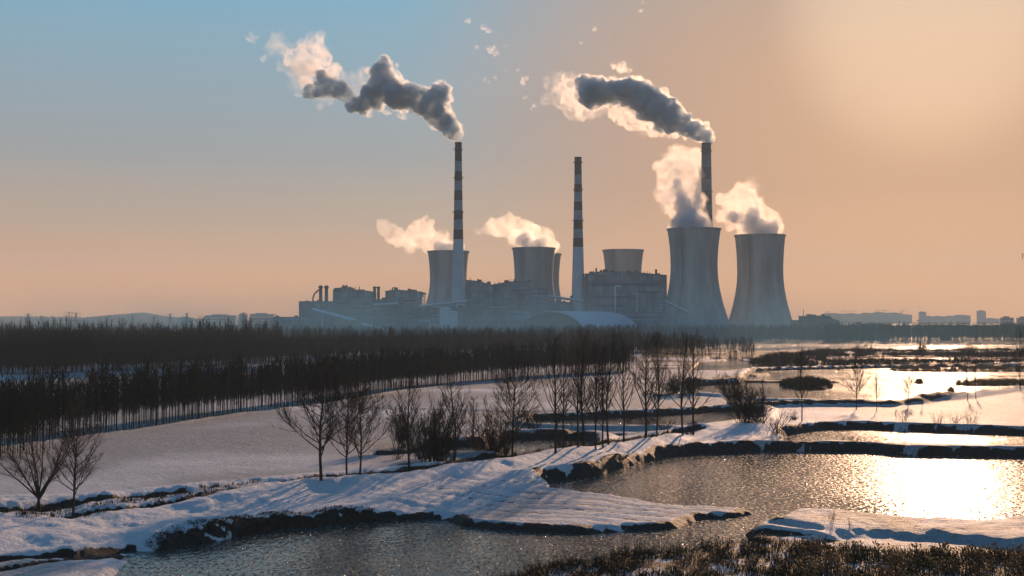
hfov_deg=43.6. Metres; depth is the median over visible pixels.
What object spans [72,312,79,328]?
power pylon
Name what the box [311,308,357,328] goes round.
coal conveyor
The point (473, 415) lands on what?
slender tree
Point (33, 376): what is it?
plantation tree
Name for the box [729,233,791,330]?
cooling tower
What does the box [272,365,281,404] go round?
plantation tree
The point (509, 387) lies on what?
bare tree
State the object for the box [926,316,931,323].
building
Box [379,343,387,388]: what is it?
plantation tree
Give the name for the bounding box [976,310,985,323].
building
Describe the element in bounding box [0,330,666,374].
woodland
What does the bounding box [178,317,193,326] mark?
building
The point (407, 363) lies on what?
plantation tree
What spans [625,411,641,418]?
shrub
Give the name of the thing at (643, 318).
control block
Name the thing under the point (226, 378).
plantation tree
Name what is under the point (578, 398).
slender tree
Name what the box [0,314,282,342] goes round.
woodland
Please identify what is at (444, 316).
storage tank
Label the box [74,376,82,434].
plantation tree
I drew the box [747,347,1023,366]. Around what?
reed belt
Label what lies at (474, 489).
ground
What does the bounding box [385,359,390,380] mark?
plantation tree
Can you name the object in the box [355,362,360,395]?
plantation tree
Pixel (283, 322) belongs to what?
transfer house
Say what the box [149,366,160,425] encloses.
plantation tree
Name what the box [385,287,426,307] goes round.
boiler house
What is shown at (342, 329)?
woodland
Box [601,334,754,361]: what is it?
scrubland
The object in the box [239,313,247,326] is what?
building
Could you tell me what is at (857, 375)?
bare tree
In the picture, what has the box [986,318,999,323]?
building
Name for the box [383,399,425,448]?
shrub
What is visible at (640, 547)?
shrub
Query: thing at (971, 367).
island reeds
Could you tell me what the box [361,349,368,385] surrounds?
plantation tree
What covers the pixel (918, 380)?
island reeds
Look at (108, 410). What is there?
plantation tree
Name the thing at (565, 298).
pipe bridge
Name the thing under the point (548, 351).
plantation tree
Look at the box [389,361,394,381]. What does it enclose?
plantation tree
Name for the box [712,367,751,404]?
shrub
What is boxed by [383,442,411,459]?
shrub
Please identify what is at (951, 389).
island reeds
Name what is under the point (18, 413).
woodland
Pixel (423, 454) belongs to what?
shrub
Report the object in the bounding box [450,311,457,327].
storage tank
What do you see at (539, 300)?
precipitator
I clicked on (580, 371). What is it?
poplar tree
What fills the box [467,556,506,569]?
shrub
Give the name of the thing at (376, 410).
bare tree
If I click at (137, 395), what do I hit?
plantation tree
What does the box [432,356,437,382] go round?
plantation tree
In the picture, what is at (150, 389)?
plantation tree
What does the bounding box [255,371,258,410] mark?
plantation tree
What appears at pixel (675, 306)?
pipe bridge
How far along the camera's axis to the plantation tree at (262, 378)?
331.61 m
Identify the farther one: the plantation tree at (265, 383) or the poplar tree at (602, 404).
the plantation tree at (265, 383)
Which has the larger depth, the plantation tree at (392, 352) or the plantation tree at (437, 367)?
the plantation tree at (437, 367)
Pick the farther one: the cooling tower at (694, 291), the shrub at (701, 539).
the cooling tower at (694, 291)
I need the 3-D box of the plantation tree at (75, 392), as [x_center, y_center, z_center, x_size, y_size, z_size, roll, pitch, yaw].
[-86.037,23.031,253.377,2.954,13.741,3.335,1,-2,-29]
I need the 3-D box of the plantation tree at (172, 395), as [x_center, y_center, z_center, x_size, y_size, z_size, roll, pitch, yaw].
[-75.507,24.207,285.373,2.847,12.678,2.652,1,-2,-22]
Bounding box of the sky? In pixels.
[0,0,1023,322]
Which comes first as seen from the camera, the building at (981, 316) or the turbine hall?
the turbine hall
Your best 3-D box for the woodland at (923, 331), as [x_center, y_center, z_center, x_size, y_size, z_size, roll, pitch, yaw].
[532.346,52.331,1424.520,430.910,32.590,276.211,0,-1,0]
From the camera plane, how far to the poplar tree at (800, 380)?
280.57 m
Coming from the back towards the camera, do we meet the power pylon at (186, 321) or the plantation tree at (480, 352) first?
the power pylon at (186, 321)
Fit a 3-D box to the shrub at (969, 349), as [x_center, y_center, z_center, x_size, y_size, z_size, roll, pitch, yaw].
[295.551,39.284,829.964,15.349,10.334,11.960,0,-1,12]
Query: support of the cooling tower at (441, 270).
on the ground at (474, 489)
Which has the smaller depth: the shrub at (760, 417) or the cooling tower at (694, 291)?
the shrub at (760, 417)
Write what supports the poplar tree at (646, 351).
on the ground at (474, 489)
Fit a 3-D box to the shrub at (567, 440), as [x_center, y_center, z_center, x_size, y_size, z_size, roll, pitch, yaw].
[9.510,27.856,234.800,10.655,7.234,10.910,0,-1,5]
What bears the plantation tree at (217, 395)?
on the ground at (474, 489)
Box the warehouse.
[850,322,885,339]
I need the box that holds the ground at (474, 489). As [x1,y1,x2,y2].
[0,323,1023,575]
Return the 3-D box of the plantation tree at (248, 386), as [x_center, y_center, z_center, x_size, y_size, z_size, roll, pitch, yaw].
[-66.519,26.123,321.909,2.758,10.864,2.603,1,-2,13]
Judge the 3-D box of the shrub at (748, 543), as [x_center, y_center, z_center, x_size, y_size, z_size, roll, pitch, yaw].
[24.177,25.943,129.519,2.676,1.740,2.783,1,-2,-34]
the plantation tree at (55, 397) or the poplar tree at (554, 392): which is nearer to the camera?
the poplar tree at (554, 392)
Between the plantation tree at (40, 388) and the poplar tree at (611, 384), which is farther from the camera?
the plantation tree at (40, 388)
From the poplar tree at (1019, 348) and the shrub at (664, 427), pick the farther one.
the poplar tree at (1019, 348)
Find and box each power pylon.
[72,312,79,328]
[167,313,173,327]
[183,313,190,325]
[237,312,247,323]
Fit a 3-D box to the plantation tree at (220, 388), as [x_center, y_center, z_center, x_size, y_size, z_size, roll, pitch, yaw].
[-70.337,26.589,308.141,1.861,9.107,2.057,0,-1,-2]
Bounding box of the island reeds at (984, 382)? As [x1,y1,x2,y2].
[955,377,1023,385]
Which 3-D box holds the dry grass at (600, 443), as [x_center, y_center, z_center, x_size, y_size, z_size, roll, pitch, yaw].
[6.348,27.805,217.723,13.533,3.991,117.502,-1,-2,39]
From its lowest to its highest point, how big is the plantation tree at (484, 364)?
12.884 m
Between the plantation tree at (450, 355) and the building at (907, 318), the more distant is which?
the building at (907, 318)
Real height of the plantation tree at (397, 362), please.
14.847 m
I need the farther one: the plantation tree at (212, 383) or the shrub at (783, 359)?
the shrub at (783, 359)
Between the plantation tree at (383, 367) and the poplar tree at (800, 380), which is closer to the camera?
the poplar tree at (800, 380)
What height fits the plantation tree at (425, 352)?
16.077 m
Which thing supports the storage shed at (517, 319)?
on the ground at (474, 489)
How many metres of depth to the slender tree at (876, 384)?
325.34 m
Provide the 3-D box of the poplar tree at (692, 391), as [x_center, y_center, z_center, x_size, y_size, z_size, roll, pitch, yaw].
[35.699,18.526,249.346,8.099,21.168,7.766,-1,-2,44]
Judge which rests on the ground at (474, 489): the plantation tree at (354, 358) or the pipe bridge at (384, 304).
the plantation tree at (354, 358)
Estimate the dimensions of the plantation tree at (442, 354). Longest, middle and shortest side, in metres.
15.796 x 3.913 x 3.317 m
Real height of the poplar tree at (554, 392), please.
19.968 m
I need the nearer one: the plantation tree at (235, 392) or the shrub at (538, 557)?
the shrub at (538, 557)
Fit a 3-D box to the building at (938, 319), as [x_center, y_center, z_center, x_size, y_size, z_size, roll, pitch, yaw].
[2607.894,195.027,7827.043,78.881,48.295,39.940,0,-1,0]
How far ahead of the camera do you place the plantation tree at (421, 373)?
436.73 m
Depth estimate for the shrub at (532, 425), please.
271.92 m
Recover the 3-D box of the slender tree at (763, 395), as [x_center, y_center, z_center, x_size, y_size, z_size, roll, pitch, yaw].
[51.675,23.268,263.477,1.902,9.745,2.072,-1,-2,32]
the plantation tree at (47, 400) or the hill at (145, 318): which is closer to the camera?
the plantation tree at (47, 400)
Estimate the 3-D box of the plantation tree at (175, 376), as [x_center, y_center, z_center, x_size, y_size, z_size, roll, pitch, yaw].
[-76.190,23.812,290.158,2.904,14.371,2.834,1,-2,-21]
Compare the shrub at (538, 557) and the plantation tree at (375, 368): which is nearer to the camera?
the shrub at (538, 557)
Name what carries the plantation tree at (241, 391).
on the ground at (474, 489)
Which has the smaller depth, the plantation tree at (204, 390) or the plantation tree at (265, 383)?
the plantation tree at (204, 390)
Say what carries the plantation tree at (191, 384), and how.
on the ground at (474, 489)
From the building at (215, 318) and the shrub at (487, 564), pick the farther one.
the building at (215, 318)
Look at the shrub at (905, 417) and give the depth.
281.03 m
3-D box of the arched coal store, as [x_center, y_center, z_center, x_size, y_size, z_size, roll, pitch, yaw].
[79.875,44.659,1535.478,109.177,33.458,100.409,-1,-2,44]
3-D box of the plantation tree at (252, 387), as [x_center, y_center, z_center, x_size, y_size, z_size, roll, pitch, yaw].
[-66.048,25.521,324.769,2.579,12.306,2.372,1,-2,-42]
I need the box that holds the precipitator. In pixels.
[529,287,547,315]
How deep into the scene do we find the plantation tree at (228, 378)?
310.81 m
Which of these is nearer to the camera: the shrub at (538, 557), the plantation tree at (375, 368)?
the shrub at (538, 557)
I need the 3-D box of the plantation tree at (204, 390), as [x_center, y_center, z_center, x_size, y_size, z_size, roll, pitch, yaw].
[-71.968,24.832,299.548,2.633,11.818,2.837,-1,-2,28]
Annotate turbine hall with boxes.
[329,305,466,329]
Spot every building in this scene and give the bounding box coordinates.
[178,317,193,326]
[205,314,237,326]
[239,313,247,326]
[250,313,274,326]
[825,313,843,323]
[844,313,859,323]
[860,313,870,323]
[871,312,887,323]
[888,312,901,323]
[901,314,911,323]
[919,311,925,323]
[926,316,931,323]
[932,316,945,323]
[945,316,952,323]
[953,315,970,323]
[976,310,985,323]
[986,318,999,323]
[1000,316,1013,326]
[1016,317,1023,326]
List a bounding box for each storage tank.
[439,307,450,330]
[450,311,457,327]
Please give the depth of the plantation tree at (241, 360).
319.92 m
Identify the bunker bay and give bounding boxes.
[372,286,386,308]
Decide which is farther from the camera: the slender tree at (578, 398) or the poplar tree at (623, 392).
the poplar tree at (623, 392)
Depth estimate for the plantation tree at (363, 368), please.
387.58 m
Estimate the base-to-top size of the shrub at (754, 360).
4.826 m
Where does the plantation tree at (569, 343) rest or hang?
on the ground at (474, 489)
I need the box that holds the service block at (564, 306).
[548,300,570,310]
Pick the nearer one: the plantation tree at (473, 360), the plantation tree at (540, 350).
the plantation tree at (473, 360)
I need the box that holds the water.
[115,344,1023,575]
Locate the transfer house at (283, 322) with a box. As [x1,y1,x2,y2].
[272,313,299,335]
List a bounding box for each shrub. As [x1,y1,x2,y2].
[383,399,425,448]
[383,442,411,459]
[397,407,449,459]
[399,387,469,462]
[457,401,526,454]
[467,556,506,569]
[515,410,550,428]
[516,543,567,567]
[534,422,590,447]
[556,542,599,563]
[622,409,683,424]
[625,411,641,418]
[631,538,661,554]
[649,407,679,429]
[654,373,688,393]
[665,531,697,551]
[679,528,720,548]
[684,378,703,392]
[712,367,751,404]
[721,377,783,422]
[736,387,784,422]
[739,534,760,551]
[747,357,762,365]
[755,351,777,364]
[761,405,793,435]
[769,349,797,365]
[788,353,810,364]
[828,510,837,521]
[848,341,874,355]
[898,409,908,421]
[908,341,931,352]
[915,545,937,561]
[928,411,947,423]
[943,411,963,422]
[957,341,977,355]
[963,407,981,422]
[964,551,991,567]
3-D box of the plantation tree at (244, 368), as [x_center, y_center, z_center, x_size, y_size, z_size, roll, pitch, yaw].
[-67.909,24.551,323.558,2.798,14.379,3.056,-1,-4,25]
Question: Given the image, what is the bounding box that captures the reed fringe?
[504,528,746,575]
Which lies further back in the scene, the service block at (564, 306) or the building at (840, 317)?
the building at (840, 317)
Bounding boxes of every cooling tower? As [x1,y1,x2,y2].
[426,250,469,307]
[512,247,555,301]
[553,253,561,301]
[602,249,643,272]
[663,227,729,337]
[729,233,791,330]
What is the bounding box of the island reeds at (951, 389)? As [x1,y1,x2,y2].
[945,386,955,392]
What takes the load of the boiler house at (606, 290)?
on the ground at (474, 489)
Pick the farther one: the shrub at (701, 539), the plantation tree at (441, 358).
the plantation tree at (441, 358)
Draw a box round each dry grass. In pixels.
[0,477,278,518]
[282,420,697,481]
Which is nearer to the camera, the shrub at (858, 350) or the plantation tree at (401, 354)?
the plantation tree at (401, 354)
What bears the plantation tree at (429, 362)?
on the ground at (474, 489)
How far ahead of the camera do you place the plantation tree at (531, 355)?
520.37 m
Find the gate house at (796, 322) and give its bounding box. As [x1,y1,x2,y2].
[791,320,801,328]
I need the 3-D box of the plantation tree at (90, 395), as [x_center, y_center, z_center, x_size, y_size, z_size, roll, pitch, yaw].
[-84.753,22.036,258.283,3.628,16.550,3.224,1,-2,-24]
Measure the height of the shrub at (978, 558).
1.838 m
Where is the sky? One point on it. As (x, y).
(178, 158)
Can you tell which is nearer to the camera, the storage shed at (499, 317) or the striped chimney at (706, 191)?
the storage shed at (499, 317)
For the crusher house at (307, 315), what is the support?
on the ground at (474, 489)
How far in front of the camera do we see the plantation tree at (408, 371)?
426.10 m
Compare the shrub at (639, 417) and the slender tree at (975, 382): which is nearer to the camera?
the shrub at (639, 417)
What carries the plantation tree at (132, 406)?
on the ground at (474, 489)
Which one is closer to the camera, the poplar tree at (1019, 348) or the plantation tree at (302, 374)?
the plantation tree at (302, 374)
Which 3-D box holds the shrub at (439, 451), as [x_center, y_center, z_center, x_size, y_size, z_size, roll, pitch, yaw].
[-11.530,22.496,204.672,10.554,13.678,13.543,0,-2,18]
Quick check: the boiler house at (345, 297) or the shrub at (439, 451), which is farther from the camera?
the boiler house at (345, 297)
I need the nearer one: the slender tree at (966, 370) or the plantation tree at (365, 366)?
the slender tree at (966, 370)
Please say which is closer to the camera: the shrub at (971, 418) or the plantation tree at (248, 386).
the shrub at (971, 418)
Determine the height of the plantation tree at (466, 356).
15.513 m
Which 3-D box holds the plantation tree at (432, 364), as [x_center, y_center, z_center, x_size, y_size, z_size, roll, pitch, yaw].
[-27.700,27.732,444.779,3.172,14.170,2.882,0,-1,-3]
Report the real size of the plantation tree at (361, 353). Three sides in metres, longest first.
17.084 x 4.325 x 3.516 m
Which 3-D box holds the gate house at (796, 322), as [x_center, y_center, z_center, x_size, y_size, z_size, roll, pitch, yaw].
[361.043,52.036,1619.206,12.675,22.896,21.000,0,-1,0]
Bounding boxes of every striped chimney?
[451,142,464,326]
[572,157,584,310]
[700,142,712,226]
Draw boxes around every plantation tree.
[23,371,33,439]
[30,359,40,414]
[36,374,48,428]
[45,376,52,437]
[52,383,60,419]
[54,385,61,438]
[60,379,69,430]
[61,386,71,428]
[71,373,85,433]
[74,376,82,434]
[78,376,87,434]
[84,360,99,432]
[93,370,105,432]
[96,389,103,420]
[100,371,110,431]
[104,387,112,431]
[112,375,119,430]
[113,373,121,430]
[118,370,128,429]
[122,384,127,429]
[130,378,139,428]
[130,382,137,428]
[134,363,144,427]
[135,375,142,422]
[142,378,150,426]
[146,373,154,426]
[149,364,158,424]
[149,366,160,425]
[158,377,165,424]
[159,378,170,424]
[164,362,175,422]
[168,373,177,422]
[172,362,180,421]
[173,358,186,421]
[177,369,187,420]
[181,386,186,414]
[185,364,194,419]
[188,369,195,419]
[193,377,200,418]
[199,369,208,417]
[205,374,210,415]
[209,368,216,413]
[210,369,218,415]
[215,379,219,415]
[216,372,225,414]
[218,383,222,405]
[222,358,230,413]
[225,369,231,413]
[227,371,235,412]
[230,369,235,399]
[234,381,237,404]
[235,353,246,411]
[238,366,244,411]
[241,362,247,403]
[245,373,250,411]
[249,367,255,410]
[249,368,254,410]
[254,371,260,410]
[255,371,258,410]
[260,370,266,409]
[262,360,270,405]
[263,362,271,408]
[267,360,275,408]
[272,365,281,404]
[277,361,283,407]
[282,363,291,404]
[283,364,290,405]
[288,357,297,406]
[296,359,301,397]
[300,360,304,396]
[305,361,311,404]
[325,354,331,398]
[336,353,341,394]
[342,360,348,394]
[351,349,359,393]
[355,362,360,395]
[357,343,365,390]
[360,353,366,392]
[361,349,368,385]
[367,364,371,393]
[372,356,377,381]
[376,358,380,392]
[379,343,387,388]
[380,346,389,391]
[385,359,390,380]
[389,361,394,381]
[390,343,395,381]
[395,350,401,382]
[399,350,403,389]
[403,349,410,387]
[404,345,409,384]
[407,352,410,388]
[409,352,415,386]
[413,359,418,386]
[414,351,421,380]
[419,356,425,377]
[422,355,427,378]
[424,342,431,386]
[427,352,431,386]
[430,351,434,384]
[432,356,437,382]
[436,355,440,383]
[439,345,444,384]
[439,355,444,381]
[449,353,453,379]
[454,349,459,383]
[463,346,469,382]
[472,351,476,381]
[477,340,482,380]
[483,351,488,380]
[498,344,500,378]
[529,340,534,374]
[536,344,539,375]
[539,341,544,375]
[540,344,545,371]
[544,345,549,370]
[545,339,550,373]
[566,342,570,370]
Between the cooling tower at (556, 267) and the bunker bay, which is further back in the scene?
the cooling tower at (556, 267)
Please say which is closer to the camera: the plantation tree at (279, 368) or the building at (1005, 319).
the plantation tree at (279, 368)
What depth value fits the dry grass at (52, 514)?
155.46 m
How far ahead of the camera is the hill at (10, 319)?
6897.03 m
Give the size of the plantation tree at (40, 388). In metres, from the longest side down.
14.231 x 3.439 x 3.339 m
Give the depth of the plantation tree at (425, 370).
439.65 m
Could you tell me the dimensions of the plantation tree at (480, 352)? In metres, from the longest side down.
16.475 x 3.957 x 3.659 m
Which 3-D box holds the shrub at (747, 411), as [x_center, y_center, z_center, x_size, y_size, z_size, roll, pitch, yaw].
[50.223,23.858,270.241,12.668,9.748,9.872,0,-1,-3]
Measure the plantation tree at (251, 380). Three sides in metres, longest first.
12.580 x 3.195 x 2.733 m
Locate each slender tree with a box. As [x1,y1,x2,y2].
[463,397,483,445]
[556,364,571,447]
[564,349,587,446]
[759,379,766,423]
[873,371,879,410]
[965,359,970,400]
[973,361,978,397]
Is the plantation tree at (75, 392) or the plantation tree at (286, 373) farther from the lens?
the plantation tree at (286, 373)
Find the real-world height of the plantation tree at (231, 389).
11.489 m
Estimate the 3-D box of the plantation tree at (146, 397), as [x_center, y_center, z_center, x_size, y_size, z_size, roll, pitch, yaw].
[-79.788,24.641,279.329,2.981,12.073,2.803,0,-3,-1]
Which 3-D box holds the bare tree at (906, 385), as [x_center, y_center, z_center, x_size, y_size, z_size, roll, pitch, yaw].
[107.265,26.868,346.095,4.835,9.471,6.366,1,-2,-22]
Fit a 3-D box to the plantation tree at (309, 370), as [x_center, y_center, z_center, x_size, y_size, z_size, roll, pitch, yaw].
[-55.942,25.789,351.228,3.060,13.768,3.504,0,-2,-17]
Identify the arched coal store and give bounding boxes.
[520,311,636,331]
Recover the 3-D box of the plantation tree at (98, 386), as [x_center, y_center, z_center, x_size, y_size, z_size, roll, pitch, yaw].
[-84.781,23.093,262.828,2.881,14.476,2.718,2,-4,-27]
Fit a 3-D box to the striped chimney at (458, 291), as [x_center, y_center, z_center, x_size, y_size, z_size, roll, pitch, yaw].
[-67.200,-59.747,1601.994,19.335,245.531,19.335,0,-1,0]
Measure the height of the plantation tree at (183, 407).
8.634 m
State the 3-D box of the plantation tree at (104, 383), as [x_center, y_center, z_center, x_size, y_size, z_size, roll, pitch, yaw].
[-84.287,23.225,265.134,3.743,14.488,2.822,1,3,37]
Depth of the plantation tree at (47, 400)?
245.27 m
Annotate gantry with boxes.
[249,318,272,327]
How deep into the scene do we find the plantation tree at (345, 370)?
373.85 m
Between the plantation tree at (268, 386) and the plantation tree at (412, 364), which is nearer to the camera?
the plantation tree at (268, 386)
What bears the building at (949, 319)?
on the ground at (474, 489)
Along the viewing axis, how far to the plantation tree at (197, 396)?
297.00 m
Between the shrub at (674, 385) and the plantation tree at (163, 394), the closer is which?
the plantation tree at (163, 394)
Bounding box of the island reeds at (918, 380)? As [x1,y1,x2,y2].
[914,377,923,383]
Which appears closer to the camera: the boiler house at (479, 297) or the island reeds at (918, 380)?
the island reeds at (918, 380)
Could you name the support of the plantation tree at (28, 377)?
on the ground at (474, 489)
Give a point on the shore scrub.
(260, 526)
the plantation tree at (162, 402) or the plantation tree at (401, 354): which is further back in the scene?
the plantation tree at (401, 354)
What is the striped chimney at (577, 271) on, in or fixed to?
on the ground at (474, 489)
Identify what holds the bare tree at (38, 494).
on the ground at (474, 489)
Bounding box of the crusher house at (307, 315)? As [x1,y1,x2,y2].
[299,285,335,333]
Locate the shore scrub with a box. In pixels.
[145,504,374,550]
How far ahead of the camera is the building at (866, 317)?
7807.75 m
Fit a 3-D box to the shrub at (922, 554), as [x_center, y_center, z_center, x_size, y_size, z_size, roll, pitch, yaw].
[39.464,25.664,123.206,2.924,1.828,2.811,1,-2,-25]
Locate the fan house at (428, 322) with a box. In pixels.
[409,315,438,330]
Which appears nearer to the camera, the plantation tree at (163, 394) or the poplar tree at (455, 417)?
the poplar tree at (455, 417)
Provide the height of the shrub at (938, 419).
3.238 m
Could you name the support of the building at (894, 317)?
on the ground at (474, 489)
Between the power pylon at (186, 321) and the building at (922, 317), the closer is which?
the power pylon at (186, 321)
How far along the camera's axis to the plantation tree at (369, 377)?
395.85 m
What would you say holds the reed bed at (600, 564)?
on the ground at (474, 489)
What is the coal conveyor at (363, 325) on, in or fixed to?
on the ground at (474, 489)
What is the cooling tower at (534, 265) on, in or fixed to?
on the ground at (474, 489)
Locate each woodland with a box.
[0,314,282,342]
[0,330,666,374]
[0,337,633,458]
[244,323,639,350]
[565,322,852,342]
[823,321,1023,342]
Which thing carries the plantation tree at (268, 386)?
on the ground at (474, 489)
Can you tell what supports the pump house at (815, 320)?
on the ground at (474, 489)
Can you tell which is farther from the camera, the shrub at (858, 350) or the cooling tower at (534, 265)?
the cooling tower at (534, 265)
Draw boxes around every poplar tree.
[382,363,437,468]
[434,360,473,462]
[529,334,586,452]
[549,324,612,445]
[576,338,613,448]
[582,342,623,447]
[589,329,629,443]
[604,325,645,441]
[622,332,677,437]
[637,327,683,435]
[660,331,695,433]
[671,329,719,434]
[790,342,810,420]
[1011,325,1023,388]
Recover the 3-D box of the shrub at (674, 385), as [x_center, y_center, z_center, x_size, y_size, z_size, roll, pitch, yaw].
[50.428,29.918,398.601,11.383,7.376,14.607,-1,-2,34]
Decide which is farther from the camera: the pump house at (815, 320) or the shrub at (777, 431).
the pump house at (815, 320)
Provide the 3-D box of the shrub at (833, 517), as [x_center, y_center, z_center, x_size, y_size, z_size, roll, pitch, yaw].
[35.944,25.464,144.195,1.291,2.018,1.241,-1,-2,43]
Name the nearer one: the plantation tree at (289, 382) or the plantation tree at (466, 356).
the plantation tree at (289, 382)
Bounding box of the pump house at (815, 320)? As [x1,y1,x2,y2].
[798,309,839,337]
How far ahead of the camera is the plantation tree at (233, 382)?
317.70 m
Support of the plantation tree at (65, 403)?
on the ground at (474, 489)
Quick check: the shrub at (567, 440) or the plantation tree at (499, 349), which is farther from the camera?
the plantation tree at (499, 349)
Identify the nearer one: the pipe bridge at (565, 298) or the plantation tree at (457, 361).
the plantation tree at (457, 361)
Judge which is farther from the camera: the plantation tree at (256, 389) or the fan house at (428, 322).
the fan house at (428, 322)
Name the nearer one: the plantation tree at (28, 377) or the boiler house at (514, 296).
the plantation tree at (28, 377)
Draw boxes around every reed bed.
[473,531,1023,575]
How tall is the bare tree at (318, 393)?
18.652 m
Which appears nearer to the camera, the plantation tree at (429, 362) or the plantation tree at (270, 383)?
the plantation tree at (270, 383)
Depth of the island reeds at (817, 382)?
453.41 m
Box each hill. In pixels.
[0,316,249,323]
[24,313,238,325]
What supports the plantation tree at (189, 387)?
on the ground at (474, 489)
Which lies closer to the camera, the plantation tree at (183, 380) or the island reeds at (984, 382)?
the plantation tree at (183, 380)
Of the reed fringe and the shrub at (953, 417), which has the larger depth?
the shrub at (953, 417)
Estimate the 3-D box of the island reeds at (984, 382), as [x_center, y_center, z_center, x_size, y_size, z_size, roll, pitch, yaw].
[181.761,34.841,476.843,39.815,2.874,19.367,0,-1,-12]
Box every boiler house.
[333,285,376,308]
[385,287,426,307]
[466,279,492,329]
[493,279,530,311]
[583,268,666,311]
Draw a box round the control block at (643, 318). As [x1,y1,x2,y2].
[614,310,666,332]
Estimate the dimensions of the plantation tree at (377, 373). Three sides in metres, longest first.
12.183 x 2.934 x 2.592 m
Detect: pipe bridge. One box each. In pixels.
[373,303,397,323]
[419,300,466,314]
[548,295,583,310]
[665,300,687,328]
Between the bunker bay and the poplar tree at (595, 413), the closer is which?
the poplar tree at (595, 413)
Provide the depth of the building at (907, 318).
7949.59 m
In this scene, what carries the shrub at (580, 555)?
on the ground at (474, 489)
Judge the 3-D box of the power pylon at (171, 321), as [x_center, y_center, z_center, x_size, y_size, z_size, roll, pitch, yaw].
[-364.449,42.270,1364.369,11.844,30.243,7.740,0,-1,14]
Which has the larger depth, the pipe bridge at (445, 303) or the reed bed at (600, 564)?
the pipe bridge at (445, 303)
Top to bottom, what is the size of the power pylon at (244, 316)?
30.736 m
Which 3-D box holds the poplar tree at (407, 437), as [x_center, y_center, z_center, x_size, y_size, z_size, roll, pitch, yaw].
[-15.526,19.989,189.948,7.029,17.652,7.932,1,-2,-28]
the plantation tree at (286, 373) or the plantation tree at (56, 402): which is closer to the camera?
the plantation tree at (56, 402)
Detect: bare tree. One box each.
[0,419,82,510]
[45,386,106,518]
[261,345,381,480]
[308,365,372,474]
[318,370,405,472]
[483,343,546,456]
[839,352,870,409]
[895,372,915,402]
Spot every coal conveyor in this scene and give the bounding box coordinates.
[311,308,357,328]
[361,323,389,333]
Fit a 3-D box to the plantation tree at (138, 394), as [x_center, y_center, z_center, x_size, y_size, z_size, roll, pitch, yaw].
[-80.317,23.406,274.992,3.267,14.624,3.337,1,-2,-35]
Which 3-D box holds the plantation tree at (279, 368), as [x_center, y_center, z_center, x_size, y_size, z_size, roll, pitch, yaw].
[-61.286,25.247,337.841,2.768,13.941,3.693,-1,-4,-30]
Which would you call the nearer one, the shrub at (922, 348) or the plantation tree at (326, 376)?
the plantation tree at (326, 376)
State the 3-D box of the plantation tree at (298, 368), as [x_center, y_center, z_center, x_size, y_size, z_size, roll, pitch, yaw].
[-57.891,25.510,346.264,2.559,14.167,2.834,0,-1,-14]
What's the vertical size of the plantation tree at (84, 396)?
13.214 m
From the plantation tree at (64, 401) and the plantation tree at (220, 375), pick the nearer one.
the plantation tree at (64, 401)
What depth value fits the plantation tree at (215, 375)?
305.15 m
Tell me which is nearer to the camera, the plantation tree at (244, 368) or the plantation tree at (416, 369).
the plantation tree at (244, 368)
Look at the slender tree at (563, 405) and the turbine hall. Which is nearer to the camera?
the slender tree at (563, 405)
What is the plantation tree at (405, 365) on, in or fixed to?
on the ground at (474, 489)
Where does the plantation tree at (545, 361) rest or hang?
on the ground at (474, 489)
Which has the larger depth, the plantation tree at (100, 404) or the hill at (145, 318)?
the hill at (145, 318)
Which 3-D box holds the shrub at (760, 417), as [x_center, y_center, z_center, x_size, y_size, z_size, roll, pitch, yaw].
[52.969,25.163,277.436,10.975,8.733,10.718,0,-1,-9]
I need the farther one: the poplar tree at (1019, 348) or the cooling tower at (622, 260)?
the cooling tower at (622, 260)
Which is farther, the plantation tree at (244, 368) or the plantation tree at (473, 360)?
the plantation tree at (473, 360)
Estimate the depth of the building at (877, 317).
7807.79 m
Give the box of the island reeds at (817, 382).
[779,375,832,389]
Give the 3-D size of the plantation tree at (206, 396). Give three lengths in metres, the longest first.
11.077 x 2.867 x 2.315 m
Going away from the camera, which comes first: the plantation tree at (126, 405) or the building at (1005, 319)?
the plantation tree at (126, 405)
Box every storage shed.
[489,304,508,330]
[508,311,529,330]
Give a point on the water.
(761, 486)
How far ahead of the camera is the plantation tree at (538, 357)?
525.27 m
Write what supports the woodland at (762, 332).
on the ground at (474, 489)
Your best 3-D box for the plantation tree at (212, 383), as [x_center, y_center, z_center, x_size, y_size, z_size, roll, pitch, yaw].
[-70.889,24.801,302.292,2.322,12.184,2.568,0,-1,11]
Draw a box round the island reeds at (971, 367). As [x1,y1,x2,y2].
[889,364,1023,371]
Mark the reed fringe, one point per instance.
(622, 547)
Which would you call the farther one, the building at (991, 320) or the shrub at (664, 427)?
the building at (991, 320)
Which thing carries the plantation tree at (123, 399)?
on the ground at (474, 489)
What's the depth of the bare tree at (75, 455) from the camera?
147.94 m
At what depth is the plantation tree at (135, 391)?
271.97 m
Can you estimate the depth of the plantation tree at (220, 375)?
312.32 m
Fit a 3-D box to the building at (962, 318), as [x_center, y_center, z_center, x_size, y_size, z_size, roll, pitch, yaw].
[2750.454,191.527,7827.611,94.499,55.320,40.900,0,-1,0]
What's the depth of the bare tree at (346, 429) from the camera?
182.10 m
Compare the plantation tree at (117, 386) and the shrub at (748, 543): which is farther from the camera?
the plantation tree at (117, 386)
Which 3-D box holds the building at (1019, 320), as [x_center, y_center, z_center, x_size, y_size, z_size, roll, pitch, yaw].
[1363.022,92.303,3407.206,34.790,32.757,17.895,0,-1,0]
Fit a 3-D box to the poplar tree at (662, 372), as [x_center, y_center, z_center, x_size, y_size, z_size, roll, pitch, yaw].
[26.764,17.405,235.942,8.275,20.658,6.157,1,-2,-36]
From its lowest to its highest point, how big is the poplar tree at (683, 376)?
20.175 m

